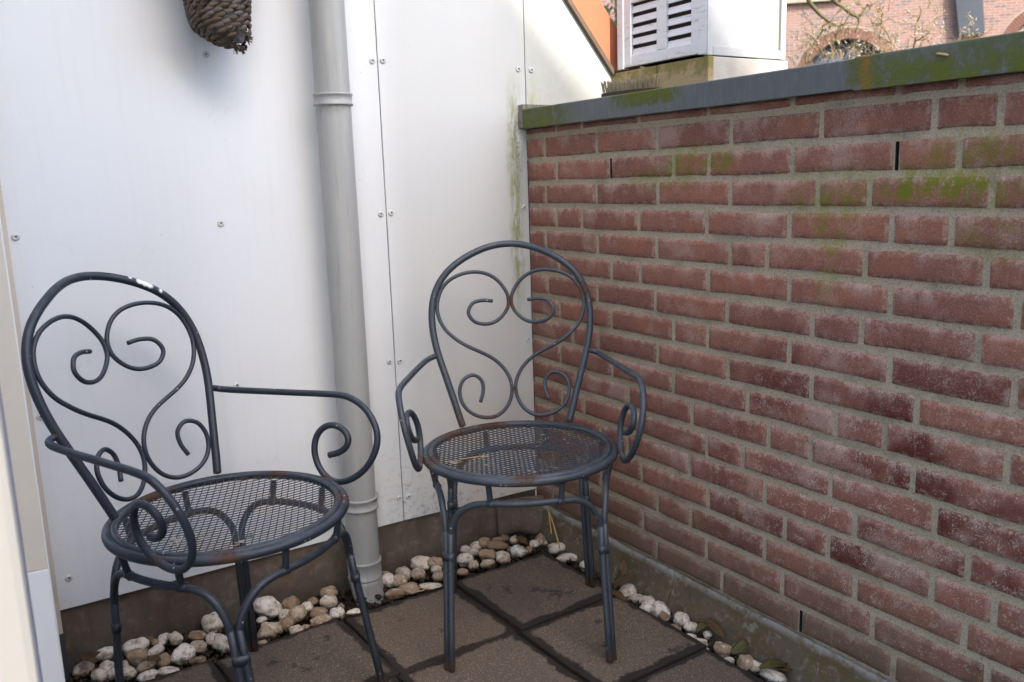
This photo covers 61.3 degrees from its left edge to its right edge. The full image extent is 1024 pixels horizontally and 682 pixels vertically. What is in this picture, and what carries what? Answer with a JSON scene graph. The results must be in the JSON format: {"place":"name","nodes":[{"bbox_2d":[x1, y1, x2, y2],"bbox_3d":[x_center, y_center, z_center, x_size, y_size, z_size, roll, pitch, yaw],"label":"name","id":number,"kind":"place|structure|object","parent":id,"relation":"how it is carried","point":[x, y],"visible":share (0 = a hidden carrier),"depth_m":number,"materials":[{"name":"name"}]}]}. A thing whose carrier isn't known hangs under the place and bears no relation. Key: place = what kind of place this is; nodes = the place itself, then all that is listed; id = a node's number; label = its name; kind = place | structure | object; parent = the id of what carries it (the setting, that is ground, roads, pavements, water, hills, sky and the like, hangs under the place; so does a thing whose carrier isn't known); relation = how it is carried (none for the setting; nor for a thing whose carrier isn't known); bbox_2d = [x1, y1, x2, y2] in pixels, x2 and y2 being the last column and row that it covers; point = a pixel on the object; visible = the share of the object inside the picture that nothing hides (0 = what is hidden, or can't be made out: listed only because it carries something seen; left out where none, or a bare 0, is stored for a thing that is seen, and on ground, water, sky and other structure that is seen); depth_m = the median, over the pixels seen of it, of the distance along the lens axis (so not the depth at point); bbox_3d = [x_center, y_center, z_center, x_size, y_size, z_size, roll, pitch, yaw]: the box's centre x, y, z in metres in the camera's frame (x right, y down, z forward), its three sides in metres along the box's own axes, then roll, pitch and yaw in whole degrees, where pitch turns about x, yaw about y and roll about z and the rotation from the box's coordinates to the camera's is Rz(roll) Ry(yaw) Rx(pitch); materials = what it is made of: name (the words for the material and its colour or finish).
{"place":"outdoors","nodes":[
{"label":"outdoors","id":0,"kind":"place"},
{"bbox_2d":[65,537,778,681],"bbox_3d":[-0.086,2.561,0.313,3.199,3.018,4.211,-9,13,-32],"label":"terrace bed","id":1,"kind":"object","parent":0,"point":[351,606],"depth_m":2.20,"materials":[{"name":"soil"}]},
{"bbox_2d":[72,660,94,677],"bbox_3d":[-0.951,0.729,1.915,0.045,0.036,0.043,-4,8,-29],"label":"pebble","id":2,"kind":"object","parent":1,"relation":"on","point":[83,668],"visible":0.88,"depth_m":1.90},
{"bbox_2d":[80,651,101,661],"bbox_3d":[-0.923,0.692,1.890,0.041,0.020,0.076,-9,13,-32],"label":"dead leaf","id":3,"kind":"object","parent":2,"relation":"on","point":[90,656],"visible":1,"depth_m":1.88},
{"bbox_2d":[91,667,108,681],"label":"pebble","id":4,"kind":"object","parent":1,"relation":"on","point":[98,674],"visible":0.93,"depth_m":1.87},
{"bbox_2d":[97,646,113,662],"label":"pebble","id":5,"kind":"object","parent":1,"relation":"on","point":[105,653],"visible":0.77,"depth_m":1.94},
{"bbox_2d":[99,660,113,669],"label":"pebble","id":6,"kind":"object","parent":1,"relation":"on","point":[107,664],"visible":0.59,"depth_m":1.90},
{"bbox_2d":[107,668,114,680],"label":"pebble","id":7,"kind":"object","parent":1,"relation":"on","point":[111,674],"visible":0.62,"depth_m":1.87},
{"bbox_2d":[123,665,137,680],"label":"pebble","id":8,"kind":"object","parent":1,"relation":"on","point":[130,672],"visible":0.81,"depth_m":1.87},
{"bbox_2d":[122,637,149,655],"bbox_3d":[-0.866,0.705,1.983,0.056,0.048,0.053,1,11,14],"label":"pebble","id":9,"kind":"object","parent":1,"relation":"on","point":[140,642],"visible":0.65,"depth_m":1.97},
{"bbox_2d":[126,648,147,667],"bbox_3d":[-0.840,0.711,1.939,0.051,0.045,0.046,7,14,39],"label":"pebble","id":10,"kind":"object","parent":1,"relation":"on","point":[135,657],"visible":0.79,"depth_m":1.92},
{"bbox_2d":[136,661,156,672],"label":"pebble","id":11,"kind":"object","parent":1,"relation":"on","point":[144,666],"visible":0.96,"depth_m":1.89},
{"bbox_2d":[137,669,157,681],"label":"pebble","id":12,"kind":"object","parent":1,"relation":"on","point":[146,675],"visible":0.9,"depth_m":1.87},
{"bbox_2d":[148,644,164,657],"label":"pebble","id":13,"kind":"object","parent":1,"relation":"on","point":[156,649],"visible":0.84,"depth_m":1.96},
{"bbox_2d":[158,633,168,645],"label":"pebble","id":14,"kind":"object","parent":1,"relation":"on","point":[163,639],"visible":0.66,"depth_m":2.01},
{"bbox_2d":[156,652,171,668],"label":"pebble","id":15,"kind":"object","parent":1,"relation":"on","point":[165,657],"visible":0.73,"depth_m":1.91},
{"bbox_2d":[157,666,179,675],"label":"pebble","id":16,"kind":"object","parent":1,"relation":"on","point":[165,670],"visible":0.63,"depth_m":1.89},
{"bbox_2d":[167,631,182,646],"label":"pebble","id":17,"kind":"object","parent":1,"relation":"on","point":[175,638],"visible":0.98,"depth_m":2.00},
{"bbox_2d":[171,643,195,666],"bbox_3d":[-0.740,0.707,1.941,0.056,0.049,0.058,-9,3,-22],"label":"pebble","id":18,"kind":"object","parent":1,"relation":"on","point":[182,654],"visible":0.91,"depth_m":1.92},
{"bbox_2d":[188,630,206,640],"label":"pebble","id":19,"kind":"object","parent":1,"relation":"on","point":[196,635],"visible":0.81,"depth_m":2.02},
{"bbox_2d":[189,655,206,665],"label":"pebble","id":20,"kind":"object","parent":1,"relation":"on","point":[195,660],"visible":0.84,"depth_m":1.91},
{"bbox_2d":[190,640,206,655],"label":"pebble","id":21,"kind":"object","parent":1,"relation":"on","point":[200,646],"visible":0.81,"depth_m":1.96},
{"bbox_2d":[205,632,215,644],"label":"pebble","id":22,"kind":"object","parent":1,"relation":"on","point":[209,637],"visible":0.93,"depth_m":1.99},
{"bbox_2d":[201,612,223,634],"bbox_3d":[-0.718,0.680,2.071,0.052,0.052,0.062,-9,22,-20],"label":"pebble","id":23,"kind":"object","parent":1,"relation":"on","point":[211,622],"visible":0.73,"depth_m":2.05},
{"bbox_2d":[210,633,229,653],"bbox_3d":[-0.678,0.700,2.003,0.074,0.040,0.040,16,21,38],"label":"pebble","id":24,"kind":"object","parent":1,"relation":"on","point":[220,643],"visible":0.83,"depth_m":1.98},
{"bbox_2d":[256,616,266,623],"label":"pebble","id":25,"kind":"object","parent":1,"relation":"on","point":[259,620],"visible":0.93,"depth_m":2.07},
{"bbox_2d":[257,621,276,641],"bbox_3d":[-0.580,0.689,2.047,0.048,0.045,0.054,1,14,7],"label":"pebble","id":26,"kind":"object","parent":1,"relation":"on","point":[267,630],"visible":0.91,"depth_m":2.03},
{"bbox_2d":[253,596,282,619],"bbox_3d":[-0.605,0.660,2.138,0.077,0.054,0.064,5,17,-14],"label":"pebble","id":27,"kind":"object","parent":1,"relation":"on","point":[269,607],"visible":0.85,"depth_m":2.12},
{"bbox_2d":[274,622,282,635],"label":"pebble","id":28,"kind":"object","parent":1,"relation":"on","point":[279,631],"visible":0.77,"depth_m":2.05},
{"bbox_2d":[278,609,289,619],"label":"pebble","id":29,"kind":"object","parent":1,"relation":"on","point":[283,613],"visible":0.55,"depth_m":2.11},
{"bbox_2d":[279,616,294,631],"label":"pebble","id":30,"kind":"object","parent":1,"relation":"on","point":[286,622],"visible":0.88,"depth_m":2.06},
{"bbox_2d":[282,595,299,609],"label":"pebble","id":31,"kind":"object","parent":1,"relation":"on","point":[290,602],"visible":0.64,"depth_m":2.16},
{"bbox_2d":[289,625,302,634],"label":"pebble","id":32,"kind":"object","parent":1,"relation":"on","point":[294,629],"visible":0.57,"depth_m":2.03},
{"bbox_2d":[289,605,306,623],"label":"pebble","id":33,"kind":"object","parent":1,"relation":"on","point":[298,613],"visible":0.89,"depth_m":2.10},
{"bbox_2d":[301,601,312,613],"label":"pebble","id":34,"kind":"object","parent":1,"relation":"on","point":[308,605],"visible":0.76,"depth_m":2.13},
{"bbox_2d":[308,597,318,606],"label":"pebble","id":35,"kind":"object","parent":1,"relation":"on","point":[314,601],"visible":0.78,"depth_m":2.17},
{"bbox_2d":[310,607,328,617],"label":"pebble","id":36,"kind":"object","parent":1,"relation":"on","point":[316,611],"visible":0.78,"depth_m":2.12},
{"bbox_2d":[0,0,640,672],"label":"clad house","id":37,"kind":"structure","parent":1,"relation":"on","point":[162,144],"depth_m":2.05,"materials":[{"name":"metal"}]},
{"bbox_2d":[182,0,253,53],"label":"hanging basket","id":38,"kind":"object","parent":37,"relation":"hanging from","point":[225,24],"visible":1,"depth_m":1.80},
{"bbox_2d":[308,0,384,605],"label":"downpipe","id":39,"kind":"object","parent":37,"relation":"attached to","point":[332,96],"visible":0.84,"depth_m":2.07,"materials":[{"name":"grey plastic"}]},
{"bbox_2d":[612,0,787,87],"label":"louvre box","id":40,"kind":"object","parent":37,"relation":"attached to","point":[671,43],"visible":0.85,"depth_m":2.30,"materials":[{"name":"white paint"}]},
{"bbox_2d":[310,614,331,626],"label":"pebble","id":41,"kind":"object","parent":1,"relation":"on","point":[317,620],"visible":0.69,"depth_m":2.07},
{"bbox_2d":[319,594,337,609],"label":"pebble","id":42,"kind":"object","parent":1,"relation":"on","point":[328,602],"visible":0.94,"depth_m":2.15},
{"bbox_2d":[320,585,337,596],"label":"pebble","id":43,"kind":"object","parent":1,"relation":"on","point":[329,590],"visible":0.72,"depth_m":2.21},
{"bbox_2d":[329,607,344,620],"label":"pebble","id":44,"kind":"object","parent":1,"relation":"on","point":[338,613],"visible":0.75,"depth_m":2.11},
{"bbox_2d":[382,573,393,587],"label":"pebble","id":45,"kind":"object","parent":1,"relation":"on","point":[388,580],"visible":0.84,"depth_m":2.25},
{"bbox_2d":[385,587,404,599],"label":"pebble","id":46,"kind":"object","parent":1,"relation":"on","point":[394,593],"visible":0.98,"depth_m":2.20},
{"bbox_2d":[393,572,408,587],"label":"pebble","id":47,"kind":"object","parent":1,"relation":"on","point":[399,578],"visible":0.81,"depth_m":2.26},
{"bbox_2d":[395,566,410,580],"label":"pebble","id":48,"kind":"object","parent":1,"relation":"on","point":[405,570],"visible":0.52,"depth_m":2.31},
{"bbox_2d":[399,582,419,595],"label":"pebble","id":49,"kind":"object","parent":1,"relation":"on","point":[409,588],"visible":0.99,"depth_m":2.21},
{"bbox_2d":[411,567,425,581],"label":"pebble","id":50,"kind":"object","parent":1,"relation":"on","point":[418,573],"visible":0.98,"depth_m":2.30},
{"bbox_2d":[410,555,430,571],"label":"pebble","id":51,"kind":"object","parent":1,"relation":"on","point":[420,561],"visible":0.71,"depth_m":2.36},
{"bbox_2d":[427,556,442,570],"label":"pebble","id":52,"kind":"object","parent":1,"relation":"on","point":[432,561],"visible":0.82,"depth_m":2.35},
{"bbox_2d":[432,569,442,582],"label":"pebble","id":53,"kind":"object","parent":1,"relation":"on","point":[437,575],"visible":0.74,"depth_m":2.29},
{"bbox_2d":[144,552,763,681],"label":"paving","id":54,"kind":"structure","parent":1,"relation":"on","point":[550,605],"depth_m":1.91,"materials":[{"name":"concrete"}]},
{"bbox_2d":[21,272,385,681],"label":"garden chair","id":55,"kind":"object","parent":54,"relation":"on","point":[178,564],"visible":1,"depth_m":1.59,"materials":[{"name":"paint"}]},
{"bbox_2d":[169,486,293,546],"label":"seat crumbs","id":56,"kind":"object","parent":55,"relation":"on","point":[178,540],"visible":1,"depth_m":1.48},
{"bbox_2d":[346,608,359,614],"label":"pebble","id":57,"kind":"object","parent":54,"relation":"on","point":[355,611],"visible":0.84,"depth_m":2.06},
{"bbox_2d":[419,582,441,589],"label":"pebble","id":58,"kind":"object","parent":54,"relation":"on","point":[431,587],"visible":0.98,"depth_m":2.17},
{"bbox_2d":[395,240,646,671],"bbox_3d":[0.015,0.218,1.988,0.524,0.860,0.548,-2,11,-2],"label":"garden chair","id":59,"kind":"object","parent":54,"relation":"on","point":[429,456],"visible":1,"depth_m":1.93,"materials":[{"name":"paint"}]},
{"bbox_2d":[446,434,568,472],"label":"seat crumbs","id":60,"kind":"object","parent":59,"relation":"on","point":[451,462],"visible":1,"depth_m":1.85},
{"bbox_2d":[612,590,626,600],"bbox_3d":[0.259,0.620,2.105,0.022,0.009,0.056,-9,13,-32],"label":"dead leaf","id":61,"kind":"object","parent":54,"relation":"on","point":[619,594],"visible":0.94,"depth_m":2.10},
{"bbox_2d":[613,574,635,586],"bbox_3d":[0.280,0.596,2.134,0.062,0.026,0.020,-4,11,-12],"label":"dead leaf","id":62,"kind":"object","parent":54,"relation":"on","point":[626,579],"visible":1,"depth_m":2.14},
{"bbox_2d":[457,568,468,576],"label":"pebble","id":63,"kind":"object","parent":1,"relation":"on","point":[462,572],"visible":0.98,"depth_m":2.30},
{"bbox_2d":[457,553,473,566],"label":"pebble","id":64,"kind":"object","parent":1,"relation":"on","point":[464,559],"visible":0.91,"depth_m":2.37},
{"bbox_2d":[466,548,478,556],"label":"pebble","id":65,"kind":"object","parent":1,"relation":"on","point":[473,552],"visible":0.77,"depth_m":2.42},
{"bbox_2d":[467,560,478,571],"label":"pebble","id":66,"kind":"object","parent":1,"relation":"on","point":[473,564],"visible":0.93,"depth_m":2.36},
{"bbox_2d":[469,541,481,550],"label":"pebble","id":67,"kind":"object","parent":1,"relation":"on","point":[474,544],"visible":0.62,"depth_m":2.46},
{"bbox_2d":[478,537,490,548],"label":"pebble","id":68,"kind":"object","parent":1,"relation":"on","point":[482,541],"visible":0.69,"depth_m":2.46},
{"bbox_2d":[480,559,494,568],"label":"pebble","id":69,"kind":"object","parent":1,"relation":"on","point":[487,563],"visible":1,"depth_m":2.35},
{"bbox_2d":[479,549,495,560],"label":"pebble","id":70,"kind":"object","parent":1,"relation":"on","point":[487,554],"visible":0.84,"depth_m":2.39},
{"bbox_2d":[486,540,507,550],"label":"pebble","id":71,"kind":"object","parent":1,"relation":"on","point":[497,545],"visible":0.89,"depth_m":2.45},
{"bbox_2d":[496,550,510,563],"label":"pebble","id":72,"kind":"object","parent":1,"relation":"on","point":[502,557],"visible":1,"depth_m":2.37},
{"bbox_2d":[509,535,517,544],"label":"pebble","id":73,"kind":"object","parent":1,"relation":"on","point":[513,540],"visible":0.86,"depth_m":2.50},
{"bbox_2d":[510,544,527,557],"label":"pebble","id":74,"kind":"object","parent":1,"relation":"on","point":[519,551],"visible":1,"depth_m":2.42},
{"bbox_2d":[516,536,529,545],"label":"dead leaf","id":75,"kind":"object","parent":74,"relation":"on","point":[522,539],"visible":1,"depth_m":2.42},
{"bbox_2d":[529,540,539,549],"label":"pebble","id":76,"kind":"object","parent":1,"relation":"on","point":[534,543],"visible":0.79,"depth_m":2.47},
{"bbox_2d":[535,533,544,546],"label":"pebble","id":77,"kind":"object","parent":1,"relation":"on","point":[540,537],"visible":0.82,"depth_m":2.49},
{"bbox_2d":[548,542,565,555],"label":"pebble","id":78,"kind":"object","parent":1,"relation":"on","point":[553,549],"visible":0.98,"depth_m":2.42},
{"bbox_2d":[556,553,576,563],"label":"pebble","id":79,"kind":"object","parent":1,"relation":"on","point":[564,557],"visible":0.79,"depth_m":2.38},
{"bbox_2d":[547,506,559,548],"bbox_3d":[0.117,0.519,2.413,0.006,0.085,0.110,-5,11,-15],"label":"straw stalk","id":80,"kind":"object","parent":79,"relation":"on","point":[554,529],"visible":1,"depth_m":2.40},
{"bbox_2d":[618,588,630,597],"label":"pebble","id":81,"kind":"object","parent":1,"relation":"on","point":[626,592],"visible":0.66,"depth_m":2.15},
{"bbox_2d":[620,583,636,601],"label":"pebble","id":82,"kind":"object","parent":1,"relation":"on","point":[632,588],"visible":0.47,"depth_m":2.17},
{"bbox_2d":[614,560,626,580],"bbox_3d":[0.274,0.578,2.159,0.037,0.051,0.029,-9,13,-32],"label":"dead leaf","id":83,"kind":"object","parent":82,"relation":"on","point":[622,568],"visible":1,"depth_m":2.16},
{"bbox_2d":[629,593,642,602],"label":"pebble","id":84,"kind":"object","parent":1,"relation":"on","point":[634,597],"visible":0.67,"depth_m":2.14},
{"bbox_2d":[639,596,654,603],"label":"pebble","id":85,"kind":"object","parent":1,"relation":"on","point":[642,599],"visible":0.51,"depth_m":2.11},
{"bbox_2d":[639,599,655,614],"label":"pebble","id":86,"kind":"object","parent":1,"relation":"on","point":[648,605],"visible":0.61,"depth_m":2.06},
{"bbox_2d":[654,601,670,616],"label":"pebble","id":87,"kind":"object","parent":1,"relation":"on","point":[660,606],"visible":0.53,"depth_m":2.06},
{"bbox_2d":[657,611,669,621],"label":"pebble","id":88,"kind":"object","parent":1,"relation":"on","point":[663,616],"visible":0.84,"depth_m":2.04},
{"bbox_2d":[673,611,689,627],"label":"pebble","id":89,"kind":"object","parent":1,"relation":"on","point":[681,619],"visible":0.83,"depth_m":2.01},
{"bbox_2d":[683,621,698,633],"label":"pebble","id":90,"kind":"object","parent":1,"relation":"on","point":[689,627],"visible":0.78,"depth_m":1.97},
{"bbox_2d":[703,631,711,639],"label":"pebble","id":91,"kind":"object","parent":1,"relation":"on","point":[707,635],"visible":1,"depth_m":1.95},
{"bbox_2d":[696,621,706,630],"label":"dead leaf","id":92,"kind":"object","parent":91,"relation":"on","point":[701,625],"visible":1,"depth_m":1.95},
{"bbox_2d":[713,643,732,658],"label":"pebble","id":93,"kind":"object","parent":1,"relation":"on","point":[723,650],"visible":0.89,"depth_m":1.88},
{"bbox_2d":[724,657,734,663],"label":"pebble","id":94,"kind":"object","parent":1,"relation":"on","point":[731,659],"visible":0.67,"depth_m":1.84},
{"bbox_2d":[732,639,745,654],"bbox_3d":[0.490,0.660,1.859,0.045,0.017,0.024,-9,13,-32],"label":"dead leaf","id":95,"kind":"object","parent":94,"relation":"on","point":[739,646],"visible":1,"depth_m":1.86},
{"bbox_2d":[736,654,753,670],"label":"pebble","id":96,"kind":"object","parent":1,"relation":"on","point":[745,662],"visible":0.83,"depth_m":1.83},
{"bbox_2d":[750,660,761,674],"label":"pebble","id":97,"kind":"object","parent":1,"relation":"on","point":[756,664],"visible":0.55,"depth_m":1.83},
{"bbox_2d":[518,31,1023,681],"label":"brick wall","id":98,"kind":"structure","parent":1,"relation":"on","point":[806,287],"depth_m":1.68,"materials":[{"name":"brick"}]},
{"bbox_2d":[600,76,662,96],"bbox_3d":[0.288,-0.616,2.090,0.052,0.047,0.201,-9,13,-32],"label":"scrubbing brush","id":99,"kind":"object","parent":98,"relation":"on","point":[631,85],"visible":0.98,"depth_m":2.06,"materials":[{"name":"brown wood"}]},
{"bbox_2d":[759,668,786,681],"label":"pebble","id":100,"kind":"object","parent":1,"relation":"on","point":[771,675],"visible":0.92,"depth_m":1.78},
{"bbox_2d":[759,659,787,668],"bbox_3d":[0.545,0.671,1.789,0.068,0.015,0.033,-9,13,-32],"label":"dead leaf","id":101,"kind":"object","parent":100,"relation":"on","point":[768,663],"visible":1,"depth_m":1.79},
{"bbox_2d":[775,662,791,670],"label":"dead leaf","id":102,"kind":"object","parent":100,"relation":"on","point":[786,668],"visible":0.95,"depth_m":1.79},
{"bbox_2d":[604,0,645,67],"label":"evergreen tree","id":103,"kind":"object","parent":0,"point":[608,10],"visible":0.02,"depth_m":9.06,"materials":[{"name":"green plant"}]},
{"label":"ground","id":104,"kind":"structure","parent":0,"visible":0},
{"bbox_2d":[600,0,1023,68],"bbox_3d":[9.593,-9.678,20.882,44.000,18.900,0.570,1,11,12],"label":"brick church","id":105,"kind":"structure","parent":104,"relation":"on","point":[1002,16],"depth_m":21.21,"materials":[{"name":"brick"}]},
{"bbox_2d":[796,26,894,66],"bbox_3d":[8.488,-5.002,22.138,2.591,5.806,0.380,1,11,12],"label":"arched window","id":106,"kind":"structure","parent":105,"relation":"in","point":[816,59],"depth_m":21.63,"materials":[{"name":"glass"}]},
{"bbox_2d":[1002,10,1023,33],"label":"arched window","id":107,"kind":"structure","parent":105,"relation":"in","point":[1016,24],"depth_m":20.66,"materials":[{"name":"brick"}]},
{"bbox_2d":[797,0,877,44],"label":"bare tree","id":108,"kind":"object","parent":104,"relation":"on","point":[818,12],"visible":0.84,"depth_m":5.99,"materials":[{"name":"brown plant"}]},
{"bbox_2d":[783,0,993,68],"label":"bare shrub","id":109,"kind":"object","parent":104,"relation":"on","point":[838,39],"visible":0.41,"depth_m":5.93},
{"label":"pebble","id":110,"kind":"object","parent":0,"visible":0},
{"bbox_2d":[705,618,724,637],"bbox_3d":[0.455,0.646,1.942,0.028,0.016,0.066,-9,13,-32],"label":"dead leaf","id":111,"kind":"object","parent":110,"relation":"on","point":[715,626],"visible":1,"depth_m":1.94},
{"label":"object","id":112,"kind":"object","parent":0,"visible":0},
{"bbox_2d":[0,182,69,681],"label":"door frame","id":113,"kind":"object","parent":112,"relation":"attached to","point":[32,644],"visible":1,"depth_m":1.28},
{"bbox_2d":[0,230,47,571],"bbox_3d":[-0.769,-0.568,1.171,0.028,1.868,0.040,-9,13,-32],"label":"door leaf","id":114,"kind":"structure","parent":113,"relation":"in","point":[11,388],"depth_m":1.29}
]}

